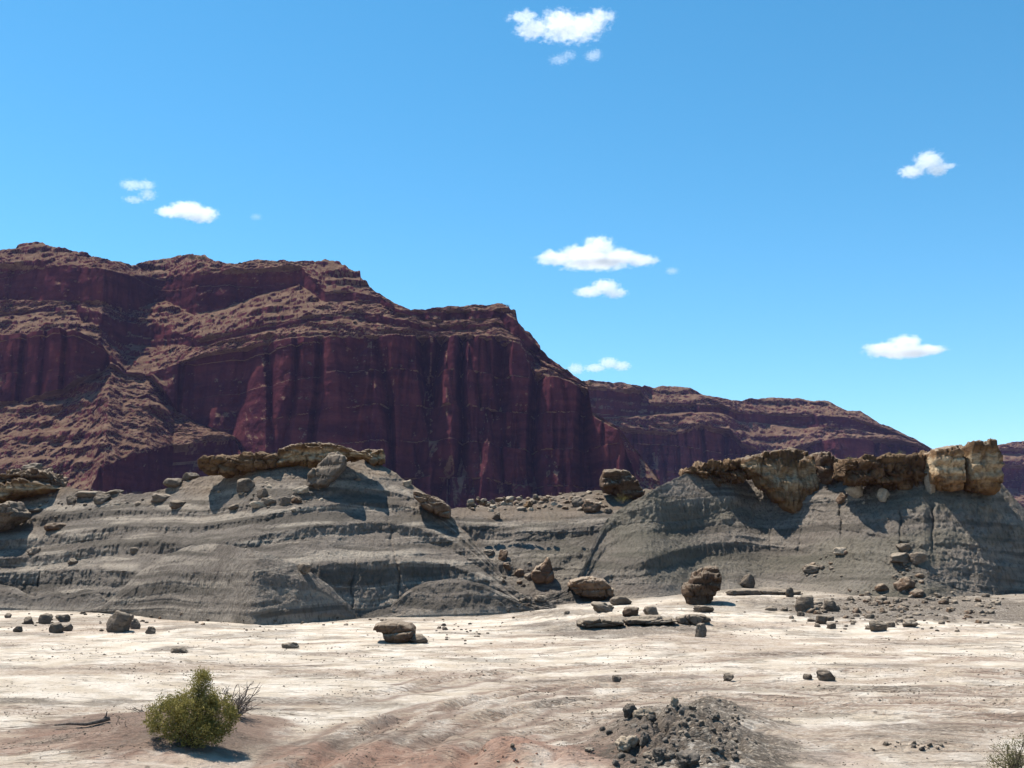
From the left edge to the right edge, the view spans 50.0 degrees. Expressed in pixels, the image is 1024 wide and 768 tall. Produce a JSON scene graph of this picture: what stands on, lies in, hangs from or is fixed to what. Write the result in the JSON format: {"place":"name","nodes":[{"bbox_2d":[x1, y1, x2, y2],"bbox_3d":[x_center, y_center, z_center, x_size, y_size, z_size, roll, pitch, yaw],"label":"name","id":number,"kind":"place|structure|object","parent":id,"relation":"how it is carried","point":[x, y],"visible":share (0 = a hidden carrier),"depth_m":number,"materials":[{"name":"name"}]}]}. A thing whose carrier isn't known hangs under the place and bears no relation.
{"place":"outdoors","nodes":[
{"label":"outdoors","id":0,"kind":"place"},
{"bbox_2d":[0,584,107,611],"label":"grey clay hill","id":1,"kind":"structure","parent":0,"point":[13,598],"depth_m":64.38,"materials":[{"name":"soil"}]},
{"bbox_2d":[85,544,354,624],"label":"grey clay hill","id":2,"kind":"structure","parent":0,"point":[221,583],"depth_m":54.50,"materials":[{"name":"soil"}]},
{"bbox_2d":[297,563,311,573],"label":"rock","id":3,"kind":"object","parent":2,"relation":"on","point":[303,568],"visible":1,"depth_m":54.16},
{"bbox_2d":[0,459,556,618],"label":"grey clay hill","id":4,"kind":"structure","parent":0,"point":[376,541],"depth_m":65.38,"materials":[{"name":"soil"}]},
{"bbox_2d":[0,501,30,532],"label":"boulder","id":5,"kind":"object","parent":4,"relation":"on","point":[13,514],"visible":0.97,"depth_m":72.11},
{"bbox_2d":[0,478,65,502],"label":"rock ledge","id":6,"kind":"object","parent":4,"relation":"on","point":[17,489],"visible":0.75,"depth_m":75.51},
{"bbox_2d":[26,547,40,554],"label":"rock","id":7,"kind":"object","parent":4,"relation":"on","point":[33,550],"visible":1,"depth_m":70.12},
{"bbox_2d":[0,468,67,486],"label":"rock ledge","id":8,"kind":"object","parent":4,"relation":"on","point":[48,475],"visible":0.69,"depth_m":76.50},
{"bbox_2d":[22,463,42,470],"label":"rock","id":9,"kind":"object","parent":8,"relation":"on","point":[39,466],"visible":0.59,"depth_m":79.96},
{"bbox_2d":[28,507,42,512],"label":"rock","id":10,"kind":"object","parent":4,"relation":"on","point":[33,509],"visible":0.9,"depth_m":74.65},
{"bbox_2d":[44,523,66,530],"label":"rock","id":11,"kind":"object","parent":4,"relation":"on","point":[51,526],"visible":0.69,"depth_m":71.39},
{"bbox_2d":[66,495,75,504],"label":"rock","id":12,"kind":"object","parent":4,"relation":"on","point":[70,499],"visible":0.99,"depth_m":74.10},
{"bbox_2d":[67,558,77,564],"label":"rock","id":13,"kind":"object","parent":4,"relation":"on","point":[71,561],"visible":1,"depth_m":67.67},
{"bbox_2d":[74,491,97,497],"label":"rock","id":14,"kind":"object","parent":4,"relation":"on","point":[82,494],"visible":0.82,"depth_m":74.20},
{"bbox_2d":[93,494,110,504],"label":"rock","id":15,"kind":"object","parent":4,"relation":"on","point":[98,499],"visible":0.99,"depth_m":73.23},
{"bbox_2d":[102,490,123,494],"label":"rock","id":16,"kind":"object","parent":4,"relation":"on","point":[111,492],"visible":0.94,"depth_m":73.99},
{"bbox_2d":[151,493,170,501],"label":"rock","id":17,"kind":"object","parent":4,"relation":"on","point":[156,497],"visible":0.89,"depth_m":70.17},
{"bbox_2d":[163,478,182,487],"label":"rock","id":18,"kind":"object","parent":4,"relation":"on","point":[172,482],"visible":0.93,"depth_m":71.21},
{"bbox_2d":[169,500,185,508],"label":"rock","id":19,"kind":"object","parent":4,"relation":"on","point":[174,504],"visible":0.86,"depth_m":68.23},
{"bbox_2d":[182,472,199,480],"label":"rock","id":20,"kind":"object","parent":4,"relation":"on","point":[187,476],"visible":0.9,"depth_m":71.64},
{"bbox_2d":[228,503,239,509],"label":"rock","id":21,"kind":"object","parent":4,"relation":"on","point":[234,507],"visible":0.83,"depth_m":64.88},
{"bbox_2d":[197,451,278,478],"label":"caprock","id":22,"kind":"structure","parent":4,"relation":"on","point":[231,466],"depth_m":67.69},
{"bbox_2d":[237,478,254,492],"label":"rock","id":23,"kind":"object","parent":4,"relation":"on","point":[246,485],"visible":0.94,"depth_m":65.96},
{"bbox_2d":[249,501,265,507],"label":"rock","id":24,"kind":"object","parent":4,"relation":"on","point":[255,504],"visible":0.99,"depth_m":63.76,"materials":[{"name":"stone"}]},
{"bbox_2d":[257,488,267,497],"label":"rock","id":25,"kind":"object","parent":4,"relation":"on","point":[262,492],"visible":0.96,"depth_m":64.72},
{"bbox_2d":[261,497,275,505],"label":"rock","id":26,"kind":"object","parent":4,"relation":"on","point":[268,501],"visible":1,"depth_m":63.81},
{"bbox_2d":[279,496,290,505],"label":"rock","id":27,"kind":"object","parent":4,"relation":"on","point":[284,500],"visible":1,"depth_m":63.50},
{"bbox_2d":[291,496,301,503],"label":"rock","id":28,"kind":"object","parent":4,"relation":"on","point":[297,500],"visible":1,"depth_m":63.76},
{"bbox_2d":[292,486,308,493],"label":"rock","id":29,"kind":"object","parent":4,"relation":"on","point":[301,489],"visible":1,"depth_m":64.83,"materials":[{"name":"stone"}]},
{"bbox_2d":[270,442,372,468],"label":"caprock","id":30,"kind":"structure","parent":4,"relation":"on","point":[312,455],"depth_m":67.99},
{"bbox_2d":[306,451,346,487],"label":"rock slab","id":31,"kind":"object","parent":4,"relation":"on","point":[329,469],"visible":0.98,"depth_m":65.77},
{"bbox_2d":[362,449,385,465],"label":"rock","id":32,"kind":"object","parent":4,"relation":"on","point":[378,455],"visible":0.76,"depth_m":71.71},
{"bbox_2d":[413,491,450,517],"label":"rock slab","id":33,"kind":"object","parent":4,"relation":"on","point":[435,505],"visible":1,"depth_m":66.24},
{"bbox_2d":[534,595,547,601],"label":"rock","id":34,"kind":"object","parent":4,"relation":"on","point":[541,598],"visible":1,"depth_m":60.23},
{"bbox_2d":[0,242,659,508],"bbox_3d":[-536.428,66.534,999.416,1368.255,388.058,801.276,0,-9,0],"label":"red cliff mountain","id":35,"kind":"structure","parent":0,"point":[102,388],"depth_m":790.63,"materials":[{"name":"stone"}]},
{"bbox_2d":[4,255,928,451],"bbox_3d":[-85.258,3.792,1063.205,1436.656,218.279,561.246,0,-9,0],"label":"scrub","id":36,"kind":"object","parent":35,"relation":"on","point":[391,328],"visible":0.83,"depth_m":853.42,"materials":[{"name":"green plant"}]},
{"bbox_2d":[390,578,534,616],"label":"grey clay hill","id":37,"kind":"structure","parent":0,"point":[451,597],"depth_m":59.00,"materials":[{"name":"soil"}]},
{"bbox_2d":[0,587,1023,767],"bbox_3d":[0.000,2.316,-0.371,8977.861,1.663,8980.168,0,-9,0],"label":"ground","id":38,"kind":"structure","parent":0,"point":[466,735],"depth_m":26.14,"materials":[{"name":"sand"}]},
{"bbox_2d":[13,626,22,631],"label":"rock","id":39,"kind":"object","parent":38,"relation":"on","point":[18,629],"visible":0.99,"depth_m":46.16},
{"bbox_2d":[24,616,33,623],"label":"rock","id":40,"kind":"object","parent":38,"relation":"on","point":[28,620],"visible":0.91,"depth_m":51.11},
{"bbox_2d":[38,613,52,623],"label":"rock","id":41,"kind":"object","parent":38,"relation":"on","point":[45,618],"visible":0.9,"depth_m":51.16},
{"bbox_2d":[49,623,63,632],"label":"rock","id":42,"kind":"object","parent":38,"relation":"on","point":[56,627],"visible":0.91,"depth_m":46.18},
{"bbox_2d":[56,614,70,621],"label":"rock","id":43,"kind":"object","parent":38,"relation":"on","point":[63,618],"visible":0.94,"depth_m":52.55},
{"bbox_2d":[63,623,72,630],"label":"rock","id":44,"kind":"object","parent":38,"relation":"on","point":[68,627],"visible":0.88,"depth_m":47.04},
{"bbox_2d":[54,711,109,725],"bbox_3d":[-7.583,5.899,19.355,0.994,0.256,0.189,0,-9,0],"label":"dry log","id":45,"kind":"object","parent":38,"relation":"on","point":[106,718],"visible":1,"depth_m":19.31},
{"bbox_2d":[106,610,131,632],"bbox_3d":[-16.733,10.182,46.828,1.043,1.071,0.939,0,-9,0],"label":"rock","id":46,"kind":"object","parent":38,"relation":"on","point":[118,621],"visible":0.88,"depth_m":46.46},
{"bbox_2d":[130,618,140,628],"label":"rock","id":47,"kind":"object","parent":38,"relation":"on","point":[135,623],"visible":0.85,"depth_m":47.88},
{"bbox_2d":[145,626,155,633],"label":"rock","id":48,"kind":"object","parent":38,"relation":"on","point":[151,630],"visible":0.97,"depth_m":45.51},
{"bbox_2d":[171,647,187,652],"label":"rock","id":49,"kind":"object","parent":38,"relation":"on","point":[178,649],"visible":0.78,"depth_m":35.64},
{"bbox_2d":[140,665,241,747],"bbox_3d":[-4.979,5.002,17.050,1.540,1.220,0.986,0,-9,0],"label":"shrub","id":50,"kind":"object","parent":38,"relation":"on","point":[202,723],"visible":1,"depth_m":16.91,"materials":[{"name":"green plant"}]},
{"bbox_2d":[209,681,261,721],"bbox_3d":[-5.011,5.709,19.596,1.036,0.742,1.048,0,-9,0],"label":"dead bush","id":51,"kind":"object","parent":38,"relation":"on","point":[242,711],"visible":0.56,"depth_m":19.64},
{"bbox_2d":[281,642,298,648],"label":"rock","id":52,"kind":"object","parent":38,"relation":"on","point":[287,645],"visible":1,"depth_m":38.06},
{"bbox_2d":[373,619,415,642],"bbox_3d":[-4.319,9.095,40.265,1.501,0.876,1.694,0,-9,0],"label":"boulder","id":53,"kind":"object","parent":38,"relation":"on","point":[394,631],"visible":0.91,"depth_m":39.60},
{"bbox_2d":[409,634,427,642],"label":"rock","id":54,"kind":"object","parent":38,"relation":"on","point":[418,638],"visible":0.94,"depth_m":39.61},
{"bbox_2d":[22,486,1021,643],"bbox_3d":[-0.512,8.557,64.814,56.314,9.729,46.504,3,-10,-18],"label":"rubble","id":55,"kind":"object","parent":38,"relation":"on","point":[524,585],"visible":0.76,"depth_m":59.24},
{"bbox_2d":[576,617,623,627],"bbox_3d":[3.750,10.144,46.523,1.999,0.549,1.929,0,-9,0],"label":"rock ledge","id":56,"kind":"object","parent":38,"relation":"on","point":[596,622],"visible":0.95,"depth_m":45.80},
{"bbox_2d":[591,601,613,612],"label":"rock","id":57,"kind":"object","parent":38,"relation":"on","point":[599,607],"visible":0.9,"depth_m":52.88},
{"bbox_2d":[612,675,620,681],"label":"rock","id":58,"kind":"object","parent":38,"relation":"on","point":[616,678],"visible":0.91,"depth_m":26.96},
{"bbox_2d":[609,596,631,605],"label":"rock","id":59,"kind":"object","parent":38,"relation":"on","point":[620,600],"visible":0.92,"depth_m":59.94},
{"bbox_2d":[615,735,638,751],"bbox_3d":[1.726,5.484,16.714,0.335,0.286,0.339,8,-12,-42],"label":"rock","id":60,"kind":"object","parent":38,"relation":"on","point":[623,743],"visible":0.98,"depth_m":16.62,"materials":[{"name":"stone"}]},
{"bbox_2d":[622,703,636,718],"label":"rubble clod","id":61,"kind":"object","parent":38,"relation":"on","point":[628,709],"visible":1,"depth_m":18.29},
{"bbox_2d":[622,606,638,616],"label":"rock","id":62,"kind":"object","parent":38,"relation":"on","point":[628,611],"visible":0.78,"depth_m":49.26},
{"bbox_2d":[632,707,655,719],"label":"rock","id":63,"kind":"object","parent":38,"relation":"on","point":[641,712],"visible":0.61,"depth_m":18.22,"materials":[{"name":"stone"}]},
{"bbox_2d":[639,731,650,746],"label":"rubble clod","id":64,"kind":"object","parent":38,"relation":"on","point":[645,738],"visible":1,"depth_m":16.55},
{"bbox_2d":[624,615,676,623],"bbox_3d":[5.901,10.124,46.938,2.243,0.476,1.804,0,-9,0],"label":"rock ledge","id":65,"kind":"object","parent":38,"relation":"on","point":[652,619],"visible":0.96,"depth_m":46.40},
{"bbox_2d":[643,605,658,614],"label":"rock","id":66,"kind":"object","parent":38,"relation":"on","point":[650,610],"visible":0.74,"depth_m":49.69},
{"bbox_2d":[647,714,655,722],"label":"rubble clod","id":67,"kind":"object","parent":38,"relation":"on","point":[650,717],"visible":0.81,"depth_m":17.86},
{"bbox_2d":[670,696,678,706],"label":"rock","id":68,"kind":"object","parent":38,"relation":"on","point":[674,701],"visible":1,"depth_m":18.25,"materials":[{"name":"stone"}]},
{"bbox_2d":[679,706,689,713],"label":"rubble clod","id":69,"kind":"object","parent":38,"relation":"on","point":[682,709],"visible":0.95,"depth_m":17.97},
{"bbox_2d":[675,749,699,767],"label":"rubble clod","id":70,"kind":"object","parent":38,"relation":"on","point":[688,758],"visible":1,"depth_m":15.23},
{"bbox_2d":[675,614,710,624],"bbox_3d":[7.827,10.174,47.595,1.470,0.471,1.909,0,-9,0],"label":"rock ledge","id":71,"kind":"object","parent":38,"relation":"on","point":[694,619],"visible":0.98,"depth_m":46.76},
{"bbox_2d":[695,623,706,636],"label":"rock","id":72,"kind":"object","parent":38,"relation":"on","point":[701,629],"visible":0.85,"depth_m":41.95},
{"bbox_2d":[681,565,721,604],"bbox_3d":[10.182,11.011,59.203,2.116,2.435,2.342,0,-9,0],"label":"boulder","id":73,"kind":"object","parent":38,"relation":"on","point":[702,586],"visible":0.89,"depth_m":58.39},
{"bbox_2d":[693,605,713,611],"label":"rock","id":74,"kind":"object","parent":38,"relation":"on","point":[700,608],"visible":0.99,"depth_m":53.87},
{"bbox_2d":[710,713,720,719],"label":"rubble clod","id":75,"kind":"object","parent":38,"relation":"on","point":[713,716],"visible":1,"depth_m":17.66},
{"bbox_2d":[723,673,733,680],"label":"rock","id":76,"kind":"object","parent":38,"relation":"on","point":[728,676],"visible":0.98,"depth_m":27.73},
{"bbox_2d":[725,589,800,594],"bbox_3d":[14.576,12.103,63.751,4.303,0.384,1.357,0,-9,0],"label":"rock ledge","id":77,"kind":"object","parent":38,"relation":"on","point":[757,592],"visible":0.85,"depth_m":63.20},
{"bbox_2d":[785,587,793,596],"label":"rock","id":78,"kind":"object","parent":38,"relation":"on","point":[789,592],"visible":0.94,"depth_m":62.02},
{"bbox_2d":[795,595,813,611],"bbox_3d":[14.522,10.952,54.417,0.958,0.960,0.862,0,-9,0],"label":"rock","id":79,"kind":"object","parent":38,"relation":"on","point":[804,602],"visible":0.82,"depth_m":54.17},
{"bbox_2d":[815,615,827,623],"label":"rock","id":80,"kind":"object","parent":38,"relation":"on","point":[820,619],"visible":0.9,"depth_m":48.30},
{"bbox_2d":[816,669,834,680],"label":"rock","id":81,"kind":"object","parent":38,"relation":"on","point":[824,675],"visible":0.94,"depth_m":27.50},
{"bbox_2d":[823,599,838,611],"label":"rock","id":82,"kind":"object","parent":38,"relation":"on","point":[830,606],"visible":0.88,"depth_m":54.55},
{"bbox_2d":[869,620,887,631],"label":"rock","id":83,"kind":"object","parent":38,"relation":"on","point":[874,626],"visible":0.98,"depth_m":46.00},
{"bbox_2d":[902,619,917,626],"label":"rock","id":84,"kind":"object","parent":38,"relation":"on","point":[909,623],"visible":0.98,"depth_m":47.45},
{"bbox_2d":[908,588,923,596],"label":"rock","id":85,"kind":"object","parent":38,"relation":"on","point":[916,592],"visible":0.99,"depth_m":61.50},
{"bbox_2d":[983,732,1023,767],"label":"shrub","id":86,"kind":"object","parent":38,"relation":"on","point":[1016,760],"visible":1,"depth_m":15.83,"materials":[{"name":"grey plant"}]},
{"label":"rubble clod","id":87,"kind":"object","parent":38,"relation":"on","visible":0},
{"bbox_2d":[652,747,665,760],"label":"rubble clod","id":88,"kind":"object","parent":87,"relation":"on","point":[658,753],"visible":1,"depth_m":15.79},
{"bbox_2d":[0,0,1023,448],"label":"sky","id":89,"kind":"structure","parent":0,"point":[740,200],"materials":[{"name":"blue"}]},
{"bbox_2d":[451,489,650,597],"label":"grey clay hill","id":90,"kind":"structure","parent":0,"point":[563,540],"depth_m":79.52,"materials":[{"name":"soil"}]},
{"bbox_2d":[483,549,494,555],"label":"rock","id":91,"kind":"object","parent":90,"relation":"on","point":[489,552],"visible":0.86,"depth_m":77.26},
{"bbox_2d":[492,512,500,519],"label":"rock","id":92,"kind":"object","parent":90,"relation":"on","point":[496,516],"visible":1,"depth_m":81.01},
{"bbox_2d":[498,550,507,560],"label":"rock","id":93,"kind":"object","parent":90,"relation":"on","point":[503,554],"visible":1,"depth_m":76.78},
{"bbox_2d":[514,568,524,577],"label":"rock","id":94,"kind":"object","parent":90,"relation":"on","point":[518,573],"visible":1,"depth_m":75.38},
{"bbox_2d":[531,557,553,583],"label":"boulder","id":95,"kind":"object","parent":90,"relation":"on","point":[543,572],"visible":1,"depth_m":74.17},
{"bbox_2d":[572,496,583,506],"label":"rock","id":96,"kind":"object","parent":90,"relation":"on","point":[577,501],"visible":0.92,"depth_m":84.38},
{"bbox_2d":[582,499,600,512],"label":"rock","id":97,"kind":"object","parent":90,"relation":"on","point":[590,506],"visible":0.98,"depth_m":82.43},
{"bbox_2d":[599,468,644,499],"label":"boulder","id":98,"kind":"object","parent":90,"relation":"on","point":[614,481],"visible":0.95,"depth_m":85.08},
{"bbox_2d":[547,473,1023,604],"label":"grey clay hill","id":99,"kind":"structure","parent":0,"point":[667,538],"depth_m":68.45,"materials":[{"name":"soil"}]},
{"bbox_2d":[567,576,613,600],"bbox_3d":[4.634,12.055,64.880,2.658,1.444,3.128,0,-9,0],"label":"boulder","id":100,"kind":"object","parent":99,"relation":"on","point":[594,588],"visible":1,"depth_m":63.61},
{"bbox_2d":[678,458,746,486],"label":"caprock","id":101,"kind":"structure","parent":99,"relation":"on","point":[728,470],"depth_m":76.41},
{"bbox_2d":[740,573,754,587],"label":"rock","id":102,"kind":"object","parent":99,"relation":"on","point":[747,580],"visible":0.91,"depth_m":68.18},
{"bbox_2d":[740,447,820,513],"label":"caprock","id":103,"kind":"structure","parent":99,"relation":"on","point":[788,480],"depth_m":75.07,"materials":[{"name":"stone"}]},
{"bbox_2d":[802,564,819,572],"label":"rock","id":104,"kind":"object","parent":99,"relation":"on","point":[808,568],"visible":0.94,"depth_m":68.02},
{"bbox_2d":[812,451,839,484],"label":"caprock","id":105,"kind":"structure","parent":99,"relation":"on","point":[825,462],"depth_m":73.87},
{"bbox_2d":[833,547,845,554],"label":"rock","id":106,"kind":"object","parent":99,"relation":"on","point":[839,550],"visible":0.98,"depth_m":68.14,"materials":[{"name":"stone"}]},
{"bbox_2d":[836,493,847,503],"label":"outcrop lump","id":107,"kind":"object","parent":99,"relation":"on","point":[841,497],"visible":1,"depth_m":71.81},
{"bbox_2d":[844,485,863,497],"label":"outcrop lump","id":108,"kind":"object","parent":99,"relation":"on","point":[855,491],"visible":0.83,"depth_m":71.02,"materials":[{"name":"stone"}]},
{"bbox_2d":[832,450,927,490],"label":"caprock","id":109,"kind":"structure","parent":99,"relation":"on","point":[890,471],"depth_m":69.35,"materials":[{"name":"stone"}]},
{"bbox_2d":[875,583,888,590],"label":"rock","id":110,"kind":"object","parent":99,"relation":"on","point":[881,587],"visible":1,"depth_m":62.68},
{"bbox_2d":[877,488,889,501],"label":"outcrop lump","id":111,"kind":"object","parent":99,"relation":"on","point":[883,494],"visible":1,"depth_m":69.48,"materials":[{"name":"stone"}]},
{"bbox_2d":[890,552,909,562],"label":"rock","id":112,"kind":"object","parent":99,"relation":"on","point":[898,557],"visible":0.98,"depth_m":64.36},
{"bbox_2d":[895,543,911,551],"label":"rock","id":113,"kind":"object","parent":99,"relation":"on","point":[903,547],"visible":1,"depth_m":65.33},
{"bbox_2d":[893,576,915,591],"bbox_3d":[22.275,11.386,62.373,1.119,0.903,0.967,-7,-11,37],"label":"rock","id":114,"kind":"object","parent":99,"relation":"on","point":[903,583],"visible":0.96,"depth_m":62.11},
{"bbox_2d":[909,552,926,564],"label":"rock","id":115,"kind":"object","parent":99,"relation":"on","point":[917,558],"visible":1,"depth_m":64.20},
{"bbox_2d":[924,472,935,493],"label":"outcrop lump","id":116,"kind":"object","parent":99,"relation":"on","point":[930,488],"visible":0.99,"depth_m":68.78,"materials":[{"name":"stone"}]},
{"bbox_2d":[923,445,965,491],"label":"caprock","id":117,"kind":"structure","parent":99,"relation":"on","point":[945,468],"depth_m":67.91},
{"bbox_2d":[958,438,1004,495],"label":"caprock","id":118,"kind":"structure","parent":99,"relation":"on","point":[984,464],"depth_m":67.46,"materials":[{"name":"stone"}]},
{"bbox_2d":[585,380,1023,506],"bbox_3d":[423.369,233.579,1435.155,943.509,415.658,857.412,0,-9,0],"label":"red cliff mountain","id":119,"kind":"structure","parent":0,"point":[688,432],"depth_m":1248.77,"materials":[{"name":"stone"}]},
{"bbox_2d":[998,441,1023,503],"bbox_3d":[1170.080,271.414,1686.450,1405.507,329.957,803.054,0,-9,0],"label":"red cliff mountain","id":120,"kind":"structure","parent":0,"point":[1013,466],"depth_m":1461.20,"materials":[{"name":"stone"}]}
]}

